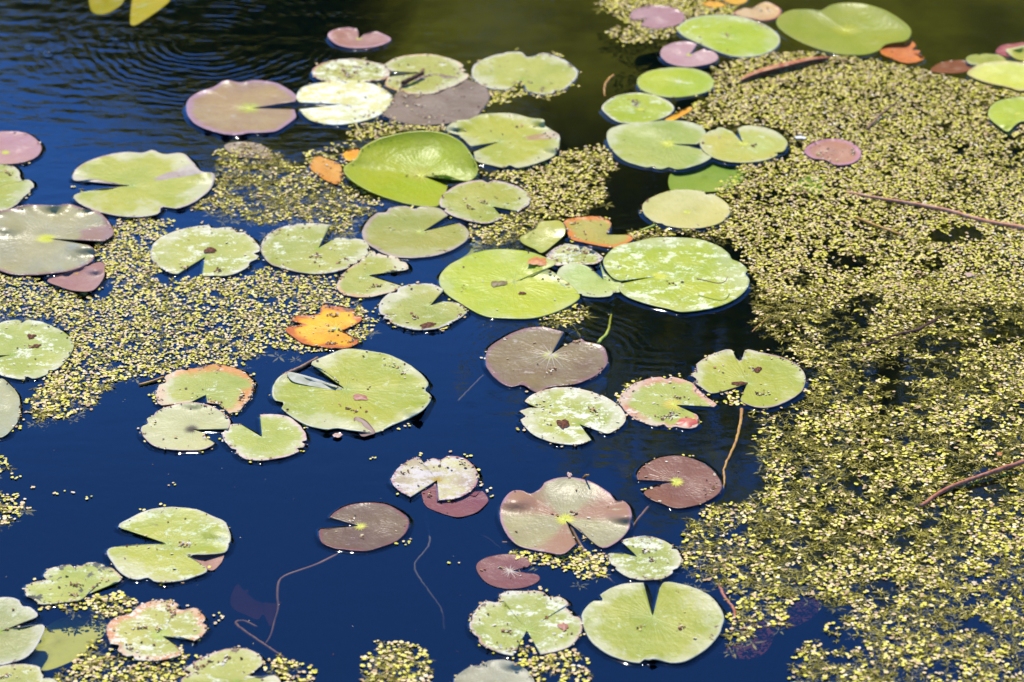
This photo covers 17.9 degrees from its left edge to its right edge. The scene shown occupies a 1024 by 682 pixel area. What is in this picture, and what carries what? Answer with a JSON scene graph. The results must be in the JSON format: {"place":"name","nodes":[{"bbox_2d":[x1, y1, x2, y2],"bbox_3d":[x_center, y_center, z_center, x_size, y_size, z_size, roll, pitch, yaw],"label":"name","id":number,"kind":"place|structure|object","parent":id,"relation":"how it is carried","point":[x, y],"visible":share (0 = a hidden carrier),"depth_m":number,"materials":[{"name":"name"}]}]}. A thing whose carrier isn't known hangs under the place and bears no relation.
{"place":"outdoors","nodes":[
{"label":"outdoors","id":0,"kind":"place"},
{"bbox_2d":[0,0,1023,681],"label":"water","id":1,"kind":"structure","parent":0,"point":[90,88],"depth_m":5.21,"materials":[{"name":"blue liquid"}]},
{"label":"water","id":2,"kind":"structure","parent":0,"visible":0},
{"bbox_2d":[0,379,19,437],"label":"lily pad","id":3,"kind":"object","parent":2,"relation":"on","point":[9,405],"visible":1,"depth_m":4.31,"materials":[{"name":"green plant"}]},
{"bbox_2d":[0,164,33,210],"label":"lily pad","id":4,"kind":"object","parent":2,"relation":"on","point":[14,189],"visible":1,"depth_m":4.87,"materials":[{"name":"green plant"}]},
{"bbox_2d":[0,131,41,163],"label":"lily pad","id":5,"kind":"object","parent":2,"relation":"on","point":[16,147],"visible":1,"depth_m":4.99,"materials":[{"name":"pink plant"}]},
{"bbox_2d":[0,597,44,665],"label":"lily pad","id":6,"kind":"object","parent":2,"relation":"on","point":[18,644],"visible":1,"depth_m":3.85,"materials":[{"name":"green plant"}]},
{"bbox_2d":[0,664,56,681],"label":"lily pad","id":7,"kind":"object","parent":2,"relation":"on","point":[23,672],"visible":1,"depth_m":3.77,"materials":[{"name":"green plant"}]},
{"bbox_2d":[0,320,73,379],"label":"lily pad","id":8,"kind":"object","parent":2,"relation":"on","point":[53,350],"visible":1,"depth_m":4.44,"materials":[{"name":"green plant"}]},
{"bbox_2d":[0,204,113,275],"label":"lily pad","id":9,"kind":"object","parent":2,"relation":"on","point":[29,243],"visible":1,"depth_m":4.73,"materials":[{"name":"grey plant"}]},
{"bbox_2d":[29,614,106,670],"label":"lily pad","id":10,"kind":"object","parent":2,"relation":"on","point":[65,643],"visible":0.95,"depth_m":3.88,"materials":[{"name":"green plant"}]},
{"bbox_2d":[47,262,104,291],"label":"lily pad","id":11,"kind":"object","parent":2,"relation":"on","point":[88,278],"visible":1,"depth_m":4.62,"materials":[{"name":"pink plant"}]},
{"bbox_2d":[25,562,127,604],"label":"lily pad","id":12,"kind":"object","parent":2,"relation":"on","point":[87,575],"visible":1,"depth_m":3.94,"materials":[{"name":"green plant"}]},
{"bbox_2d":[89,0,123,14],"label":"lily pad","id":13,"kind":"object","parent":2,"relation":"on","point":[100,7],"visible":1,"depth_m":5.51,"materials":[{"name":"yellow plant"}]},
{"bbox_2d":[72,150,214,217],"bbox_3d":[-0.556,-0.238,4.877,0.217,0.010,0.227,0,29,0],"label":"lily pad","id":14,"kind":"object","parent":2,"relation":"on","point":[153,182],"visible":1,"depth_m":4.88,"materials":[{"name":"green plant"}]},
{"bbox_2d":[130,0,169,25],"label":"lily pad","id":15,"kind":"object","parent":2,"relation":"on","point":[142,10],"visible":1,"depth_m":5.47,"materials":[{"name":"yellow plant"}]},
{"bbox_2d":[106,600,206,660],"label":"lily pad","id":16,"kind":"object","parent":2,"relation":"on","point":[151,615],"visible":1,"depth_m":3.85,"materials":[{"name":"green plant"}]},
{"bbox_2d":[107,507,230,582],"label":"lily pad","id":17,"kind":"object","parent":2,"relation":"on","point":[207,534],"visible":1,"depth_m":4.01,"materials":[{"name":"green plant"}]},
{"bbox_2d":[141,402,230,450],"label":"lily pad","id":18,"kind":"object","parent":2,"relation":"on","point":[182,423],"visible":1,"depth_m":4.26,"materials":[{"name":"green plant"}]},
{"bbox_2d":[150,225,259,276],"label":"lily pad","id":19,"kind":"object","parent":2,"relation":"on","point":[174,251],"visible":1,"depth_m":4.69,"materials":[{"name":"green plant"}]},
{"bbox_2d":[155,364,254,412],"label":"lily pad","id":20,"kind":"object","parent":2,"relation":"on","point":[226,385],"visible":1,"depth_m":4.35,"materials":[{"name":"green plant"}]},
{"bbox_2d":[191,553,223,570],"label":"lily pad","id":21,"kind":"object","parent":2,"relation":"on","point":[214,561],"visible":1,"depth_m":3.99,"materials":[{"name":"pink plant"}]},
{"bbox_2d":[181,648,280,681],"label":"lily pad","id":22,"kind":"object","parent":2,"relation":"on","point":[233,667],"visible":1,"depth_m":3.79,"materials":[{"name":"green plant"}]},
{"bbox_2d":[186,80,295,135],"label":"lily pad","id":23,"kind":"object","parent":2,"relation":"on","point":[227,107],"visible":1,"depth_m":5.11,"materials":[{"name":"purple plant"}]},
{"bbox_2d":[224,142,272,158],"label":"lily pad","id":24,"kind":"object","parent":2,"relation":"on","point":[227,147],"visible":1,"depth_m":4.99,"materials":[{"name":"grey plant"}]},
{"bbox_2d":[230,577,285,626],"bbox_3d":[-0.328,0.336,4.178,0.070,0.003,0.113,0,29,0],"label":"sunken leaf","id":25,"kind":"object","parent":2,"relation":"in","point":[253,598],"visible":0.98,"depth_m":4.18,"materials":[{"name":"plant"}]},
{"bbox_2d":[234,620,284,658],"bbox_3d":[-0.305,0.362,3.913,0.027,0.020,0.112,-13,32,-22],"label":"stalk","id":26,"kind":"object","parent":2,"relation":"in","point":[236,624],"visible":0.98,"depth_m":3.92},
{"bbox_2d":[223,414,306,460],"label":"lily pad","id":27,"kind":"object","parent":2,"relation":"on","point":[283,436],"visible":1,"depth_m":4.24,"materials":[{"name":"green plant"}]},
{"bbox_2d":[282,356,318,374],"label":"stalk","id":28,"kind":"object","parent":2,"relation":"on","point":[300,367],"visible":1,"depth_m":4.40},
{"bbox_2d":[260,223,368,274],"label":"lily pad","id":29,"kind":"object","parent":2,"relation":"on","point":[292,250],"visible":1,"depth_m":4.69,"materials":[{"name":"green plant"}]},
{"bbox_2d":[286,305,361,348],"bbox_3d":[-0.261,-0.019,4.495,0.105,0.004,0.124,0,29,0],"label":"dying leaf","id":30,"kind":"object","parent":2,"relation":"on","point":[321,335],"visible":1,"depth_m":4.49,"materials":[{"name":"plant"}]},
{"bbox_2d":[309,156,341,184],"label":"dying leaf","id":31,"kind":"object","parent":2,"relation":"on","point":[332,175],"visible":1,"depth_m":4.92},
{"bbox_2d":[265,503,408,643],"bbox_3d":[-0.238,0.282,4.030,0.252,0.066,0.104,-23,37,-34],"label":"lily pad","id":32,"kind":"object","parent":2,"relation":"on","point":[377,525],"visible":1,"depth_m":4.04,"materials":[{"name":"brown plant"}]},
{"bbox_2d":[296,80,392,124],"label":"lily pad","id":33,"kind":"object","parent":2,"relation":"on","point":[354,93],"visible":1,"depth_m":5.13,"materials":[{"name":"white plant"}]},
{"bbox_2d":[312,59,389,81],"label":"lily pad","id":34,"kind":"object","parent":2,"relation":"on","point":[367,73],"visible":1,"depth_m":5.23,"materials":[{"name":"green plant"}]},
{"bbox_2d":[343,149,358,160],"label":"dying leaf","id":35,"kind":"object","parent":2,"relation":"on","point":[349,155],"visible":1,"depth_m":4.97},
{"bbox_2d":[272,349,431,436],"bbox_3d":[-0.211,0.067,4.335,0.204,0.011,0.212,-21,35,-32],"label":"lily pad","id":36,"kind":"object","parent":2,"relation":"on","point":[393,394],"visible":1,"depth_m":4.34,"materials":[{"name":"green plant"}]},
{"bbox_2d":[328,28,390,47],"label":"lily pad","id":37,"kind":"object","parent":2,"relation":"on","point":[346,37],"visible":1,"depth_m":5.34,"materials":[{"name":"pink plant"}]},
{"bbox_2d":[336,251,408,297],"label":"lily pad","id":38,"kind":"object","parent":2,"relation":"on","point":[356,280],"visible":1,"depth_m":4.62,"materials":[{"name":"green plant"}]},
{"bbox_2d":[343,131,477,206],"bbox_3d":[-0.149,-0.266,4.905,0.181,0.030,0.186,17,34,27],"label":"lily pad","id":39,"kind":"object","parent":2,"relation":"on","point":[384,167],"visible":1,"depth_m":4.92,"materials":[{"name":"green plant"}]},
{"bbox_2d":[362,206,468,257],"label":"lily pad","id":40,"kind":"object","parent":2,"relation":"on","point":[407,236],"visible":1,"depth_m":4.74,"materials":[{"name":"green plant"}]},
{"bbox_2d":[379,283,466,329],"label":"lily pad","id":41,"kind":"object","parent":2,"relation":"on","point":[416,299],"visible":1,"depth_m":4.54,"materials":[{"name":"green plant"}]},
{"bbox_2d":[385,54,468,94],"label":"lily pad","id":42,"kind":"object","parent":2,"relation":"on","point":[429,64],"visible":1,"depth_m":5.23,"materials":[{"name":"green plant"}]},
{"bbox_2d":[401,71,424,84],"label":"twig","id":43,"kind":"object","parent":42,"relation":"on","point":[411,78],"visible":1,"depth_m":5.19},
{"bbox_2d":[413,513,444,630],"bbox_3d":[-0.109,0.289,4.058,0.030,0.063,0.179,-4,30,-7],"label":"stalk","id":44,"kind":"object","parent":2,"relation":"in","point":[416,572],"visible":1,"depth_m":4.05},
{"bbox_2d":[0,5,858,680],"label":"leaf litter","id":45,"kind":"object","parent":2,"relation":"on","point":[184,543],"visible":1,"depth_m":4.38,"materials":[{"name":"plant"}]},
{"bbox_2d":[391,456,477,499],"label":"lily pad","id":46,"kind":"object","parent":2,"relation":"on","point":[458,480],"visible":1,"depth_m":4.15,"materials":[{"name":"white plant"}]},
{"bbox_2d":[384,74,489,124],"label":"lily pad","id":47,"kind":"object","parent":2,"relation":"on","point":[454,101],"visible":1,"depth_m":5.12,"materials":[{"name":"brown plant"}]},
{"bbox_2d":[421,484,487,517],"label":"lily pad","id":48,"kind":"object","parent":2,"relation":"on","point":[470,503],"visible":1,"depth_m":4.10,"materials":[{"name":"pink plant"}]},
{"bbox_2d":[453,242,497,258],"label":"lily pad","id":49,"kind":"object","parent":2,"relation":"on","point":[465,250],"visible":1,"depth_m":4.73,"materials":[{"name":"plant"}]},
{"bbox_2d":[461,517,500,549],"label":"stalk","id":50,"kind":"object","parent":2,"relation":"in","point":[474,532],"visible":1,"depth_m":4.13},
{"bbox_2d":[439,180,530,223],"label":"lily pad","id":51,"kind":"object","parent":2,"relation":"on","point":[507,195],"visible":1,"depth_m":4.83,"materials":[{"name":"green plant"}]},
{"bbox_2d":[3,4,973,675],"bbox_3d":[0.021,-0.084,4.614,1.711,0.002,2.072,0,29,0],"label":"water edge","id":52,"kind":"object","parent":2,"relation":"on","point":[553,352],"visible":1,"depth_m":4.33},
{"bbox_2d":[880,41,924,63],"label":"dying leaf","id":53,"kind":"object","parent":52,"relation":"on","point":[903,52],"visible":1,"depth_m":5.29,"materials":[{"name":"plant"}]},
{"bbox_2d":[454,660,533,681],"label":"lily pad","id":54,"kind":"object","parent":2,"relation":"on","point":[499,671],"visible":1,"depth_m":3.78,"materials":[{"name":"green plant"}]},
{"bbox_2d":[446,113,559,167],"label":"lily pad","id":55,"kind":"object","parent":2,"relation":"on","point":[530,141],"visible":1,"depth_m":5.02,"materials":[{"name":"green plant"}]},
{"bbox_2d":[476,554,539,588],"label":"lily pad","id":56,"kind":"object","parent":2,"relation":"on","point":[492,574],"visible":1,"depth_m":3.97,"materials":[{"name":"pink plant"}]},
{"bbox_2d":[439,249,579,318],"bbox_3d":[-0.007,-0.083,4.597,0.169,0.013,0.205,-21,35,-32],"label":"lily pad","id":57,"kind":"object","parent":2,"relation":"on","point":[541,287],"visible":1,"depth_m":4.60,"materials":[{"name":"green plant"}]},
{"bbox_2d":[528,257,546,265],"bbox_3d":[0.039,-0.115,4.640,0.033,0.002,0.024,9,31,16],"label":"leaf scrap","id":58,"kind":"object","parent":57,"relation":"on","point":[539,261],"visible":1,"depth_m":4.64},
{"bbox_2d":[0,0,1023,681],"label":"duckweed","id":59,"kind":"object","parent":2,"relation":"on","point":[730,398],"visible":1,"depth_m":4.58,"materials":[{"name":"plant"}]},
{"bbox_2d":[855,216,902,235],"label":"twig","id":60,"kind":"object","parent":59,"relation":"on","point":[875,225],"visible":1,"depth_m":4.75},
{"bbox_2d":[0,0,1023,681],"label":"water weed","id":61,"kind":"object","parent":2,"relation":"on","point":[810,480],"visible":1,"depth_m":4.30,"materials":[{"name":"plant"}]},
{"bbox_2d":[472,52,577,94],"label":"lily pad","id":62,"kind":"object","parent":2,"relation":"on","point":[541,72],"visible":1,"depth_m":5.23,"materials":[{"name":"green plant"}]},
{"bbox_2d":[470,591,581,655],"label":"lily pad","id":63,"kind":"object","parent":2,"relation":"on","point":[533,609],"visible":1,"depth_m":3.87,"materials":[{"name":"green plant"}]},
{"bbox_2d":[520,220,565,252],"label":"lily pad","id":64,"kind":"object","parent":2,"relation":"on","point":[544,236],"visible":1,"depth_m":4.73,"materials":[{"name":"green plant"}]},
{"bbox_2d":[485,327,607,392],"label":"lily pad","id":65,"kind":"object","parent":2,"relation":"on","point":[525,351],"visible":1,"depth_m":4.42,"materials":[{"name":"brown plant"}]},
{"bbox_2d":[499,477,631,583],"bbox_3d":[0.077,0.228,4.067,0.193,0.028,0.168,14,32,23],"label":"lily pad","id":66,"kind":"object","parent":2,"relation":"on","point":[533,522],"visible":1,"depth_m":4.07,"materials":[{"name":"pink plant"}]},
{"bbox_2d":[520,387,625,444],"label":"lily pad","id":67,"kind":"object","parent":2,"relation":"on","point":[577,413],"visible":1,"depth_m":4.29,"materials":[{"name":"green plant"}]},
{"bbox_2d":[546,244,602,265],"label":"lily pad","id":68,"kind":"object","parent":2,"relation":"on","point":[573,256],"visible":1,"depth_m":4.68,"materials":[{"name":"green plant"}]},
{"bbox_2d":[557,263,621,297],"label":"lily pad","id":69,"kind":"object","parent":2,"relation":"on","point":[584,280],"visible":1,"depth_m":4.61,"materials":[{"name":"green plant"}]},
{"bbox_2d":[564,216,632,247],"bbox_3d":[0.120,-0.158,4.741,0.078,0.004,0.111,-18,34,-29],"label":"dying leaf","id":70,"kind":"object","parent":2,"relation":"on","point":[597,234],"visible":1,"depth_m":4.74,"materials":[{"name":"plant"}]},
{"bbox_2d":[597,308,612,343],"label":"stalk","id":71,"kind":"object","parent":2,"relation":"in","point":[599,341],"visible":1,"depth_m":4.49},
{"bbox_2d":[602,93,673,123],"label":"lily pad","id":72,"kind":"object","parent":2,"relation":"on","point":[620,108],"visible":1,"depth_m":5.11,"materials":[{"name":"green plant"}]},
{"bbox_2d":[629,501,653,532],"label":"stalk","id":73,"kind":"object","parent":2,"relation":"in","point":[642,514],"visible":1,"depth_m":4.09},
{"bbox_2d":[607,536,681,580],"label":"lily pad","id":74,"kind":"object","parent":2,"relation":"on","point":[641,567],"visible":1,"depth_m":3.99,"materials":[{"name":"green plant"}]},
{"bbox_2d":[581,582,723,663],"bbox_3d":[0.168,0.334,3.867,0.170,0.007,0.168,0,29,0],"label":"lily pad","id":75,"kind":"object","parent":2,"relation":"on","point":[614,618],"visible":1,"depth_m":3.87,"materials":[{"name":"green plant"}]},
{"bbox_2d":[630,5,684,28],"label":"lily pad","id":76,"kind":"object","parent":2,"relation":"on","point":[658,17],"visible":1,"depth_m":5.42,"materials":[{"name":"pink plant"}]},
{"bbox_2d":[607,120,710,169],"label":"lily pad","id":77,"kind":"object","parent":2,"relation":"on","point":[648,144],"visible":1,"depth_m":5.00,"materials":[{"name":"green plant"}]},
{"bbox_2d":[619,377,716,428],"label":"lily pad","id":78,"kind":"object","parent":2,"relation":"on","point":[646,394],"visible":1,"depth_m":4.32,"materials":[{"name":"green plant"}]},
{"bbox_2d":[676,418,697,426],"bbox_3d":[0.231,0.106,4.273,0.026,0.003,0.026,17,34,28],"label":"leaf scrap","id":79,"kind":"object","parent":78,"relation":"on","point":[688,422],"visible":1,"depth_m":4.27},
{"bbox_2d":[637,67,713,97],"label":"lily pad","id":80,"kind":"object","parent":2,"relation":"on","point":[677,82],"visible":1,"depth_m":5.20,"materials":[{"name":"green plant"}]},
{"bbox_2d":[603,237,749,311],"bbox_3d":[0.234,-0.095,4.624,0.207,0.006,0.217,0,29,0],"label":"lily pad","id":81,"kind":"object","parent":2,"relation":"on","point":[656,262],"visible":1,"depth_m":4.63,"materials":[{"name":"green plant"}]},
{"bbox_2d":[665,107,691,119],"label":"dying leaf","id":82,"kind":"object","parent":2,"relation":"on","point":[679,114],"visible":1,"depth_m":5.09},
{"bbox_2d":[637,456,721,508],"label":"lily pad","id":83,"kind":"object","parent":2,"relation":"on","point":[689,480],"visible":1,"depth_m":4.15,"materials":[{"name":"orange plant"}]},
{"bbox_2d":[642,189,729,228],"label":"lily pad","id":84,"kind":"object","parent":2,"relation":"on","point":[688,209],"visible":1,"depth_m":4.81,"materials":[{"name":"green plant"}]},
{"bbox_2d":[660,41,717,66],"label":"lily pad","id":85,"kind":"object","parent":2,"relation":"on","point":[677,54],"visible":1,"depth_m":5.28,"materials":[{"name":"pink plant"}]},
{"bbox_2d":[672,644,730,663],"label":"sunken leaf","id":86,"kind":"object","parent":2,"relation":"in","point":[712,651],"visible":0.54,"depth_m":3.85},
{"bbox_2d":[668,159,748,191],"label":"lily pad","id":87,"kind":"object","parent":2,"relation":"on","point":[706,176],"visible":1,"depth_m":4.92,"materials":[{"name":"green plant"}]},
{"bbox_2d":[702,0,725,7],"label":"dying leaf","id":88,"kind":"object","parent":2,"relation":"on","point":[712,3],"visible":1,"depth_m":5.47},
{"bbox_2d":[718,584,735,639],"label":"stalk","id":89,"kind":"object","parent":2,"relation":"on","point":[731,605],"visible":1,"depth_m":3.91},
{"bbox_2d":[677,15,779,56],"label":"lily pad","id":90,"kind":"object","parent":2,"relation":"on","point":[746,37],"visible":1,"depth_m":5.36,"materials":[{"name":"green plant"}]},
{"bbox_2d":[720,408,742,493],"bbox_3d":[0.286,0.141,4.220,0.009,0.009,0.207,6,30,10],"label":"stalk","id":91,"kind":"object","parent":2,"relation":"on","point":[736,438],"visible":1,"depth_m":4.22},
{"bbox_2d":[700,125,787,162],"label":"lily pad","id":92,"kind":"object","parent":2,"relation":"on","point":[728,146],"visible":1,"depth_m":4.99,"materials":[{"name":"green plant"}]},
{"bbox_2d":[692,349,805,407],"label":"lily pad","id":93,"kind":"object","parent":2,"relation":"on","point":[781,379],"visible":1,"depth_m":4.38,"materials":[{"name":"green plant"}]},
{"bbox_2d":[731,617,774,659],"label":"sunken leaf","id":94,"kind":"object","parent":2,"relation":"in","point":[764,633],"visible":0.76,"depth_m":3.93,"materials":[{"name":"plant"}]},
{"bbox_2d":[734,2,780,20],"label":"lily pad","id":95,"kind":"object","parent":2,"relation":"on","point":[773,12],"visible":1,"depth_m":5.44,"materials":[{"name":"orange plant"}]},
{"bbox_2d":[740,57,830,81],"bbox_3d":[0.439,-0.442,5.236,0.175,0.015,0.023,-15,33,-25],"label":"dead leaf","id":96,"kind":"object","parent":2,"relation":"on","point":[767,70],"visible":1,"depth_m":5.24,"materials":[{"name":"plant"}]},
{"bbox_2d":[779,598,819,628],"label":"sunken leaf","id":97,"kind":"object","parent":2,"relation":"in","point":[799,613],"visible":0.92,"depth_m":3.98,"materials":[{"name":"plant"}]},
{"bbox_2d":[784,174,825,194],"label":"lily pad","id":98,"kind":"object","parent":2,"relation":"on","point":[810,181],"visible":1,"depth_m":4.89,"materials":[{"name":"green plant"}]},
{"bbox_2d":[804,139,860,165],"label":"lily pad","id":99,"kind":"object","parent":2,"relation":"on","point":[836,147],"visible":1,"depth_m":4.98,"materials":[{"name":"pink plant"}]},
{"bbox_2d":[776,3,910,54],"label":"lily pad","id":100,"kind":"object","parent":2,"relation":"on","point":[851,29],"visible":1,"depth_m":5.37,"materials":[{"name":"green plant"}]},
{"bbox_2d":[802,316,941,370],"bbox_3d":[0.501,0.006,4.469,0.239,0.020,0.020,-17,34,-27],"label":"branch","id":101,"kind":"object","parent":2,"relation":"on","point":[920,328],"visible":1,"depth_m":4.47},
{"bbox_2d":[866,101,896,129],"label":"twig","id":102,"kind":"object","parent":2,"relation":"on","point":[876,118],"visible":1,"depth_m":5.07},
{"bbox_2d":[846,191,1023,230],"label":"branch","id":103,"kind":"object","parent":2,"relation":"on","point":[979,219],"visible":1,"depth_m":4.80,"materials":[{"name":"wood"}]},
{"bbox_2d":[930,60,971,73],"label":"lily pad","id":104,"kind":"object","parent":2,"relation":"on","point":[953,66],"visible":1,"depth_m":5.25,"materials":[{"name":"orange plant"}]},
{"bbox_2d":[919,459,1023,507],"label":"twig","id":105,"kind":"object","parent":2,"relation":"on","point":[970,479],"visible":1,"depth_m":4.14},
{"bbox_2d":[966,53,1010,65],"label":"lily pad","id":106,"kind":"object","parent":2,"relation":"on","point":[976,59],"visible":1,"depth_m":5.27,"materials":[{"name":"green plant"}]},
{"bbox_2d":[967,61,1023,90],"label":"lily pad","id":107,"kind":"object","parent":2,"relation":"on","point":[1009,74],"visible":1,"depth_m":5.22,"materials":[{"name":"green plant"}]},
{"bbox_2d":[988,96,1023,131],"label":"lily pad","id":108,"kind":"object","parent":2,"relation":"on","point":[1006,115],"visible":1,"depth_m":5.09,"materials":[{"name":"green plant"}]},
{"bbox_2d":[996,42,1023,56],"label":"lily pad","id":109,"kind":"object","parent":2,"relation":"on","point":[1001,50],"visible":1,"depth_m":5.31,"materials":[{"name":"pink plant"}]},
{"bbox_2d":[1006,45,1023,60],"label":"lily pad","id":110,"kind":"object","parent":2,"relation":"on","point":[1017,53],"visible":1,"depth_m":5.29,"materials":[{"name":"green plant"}]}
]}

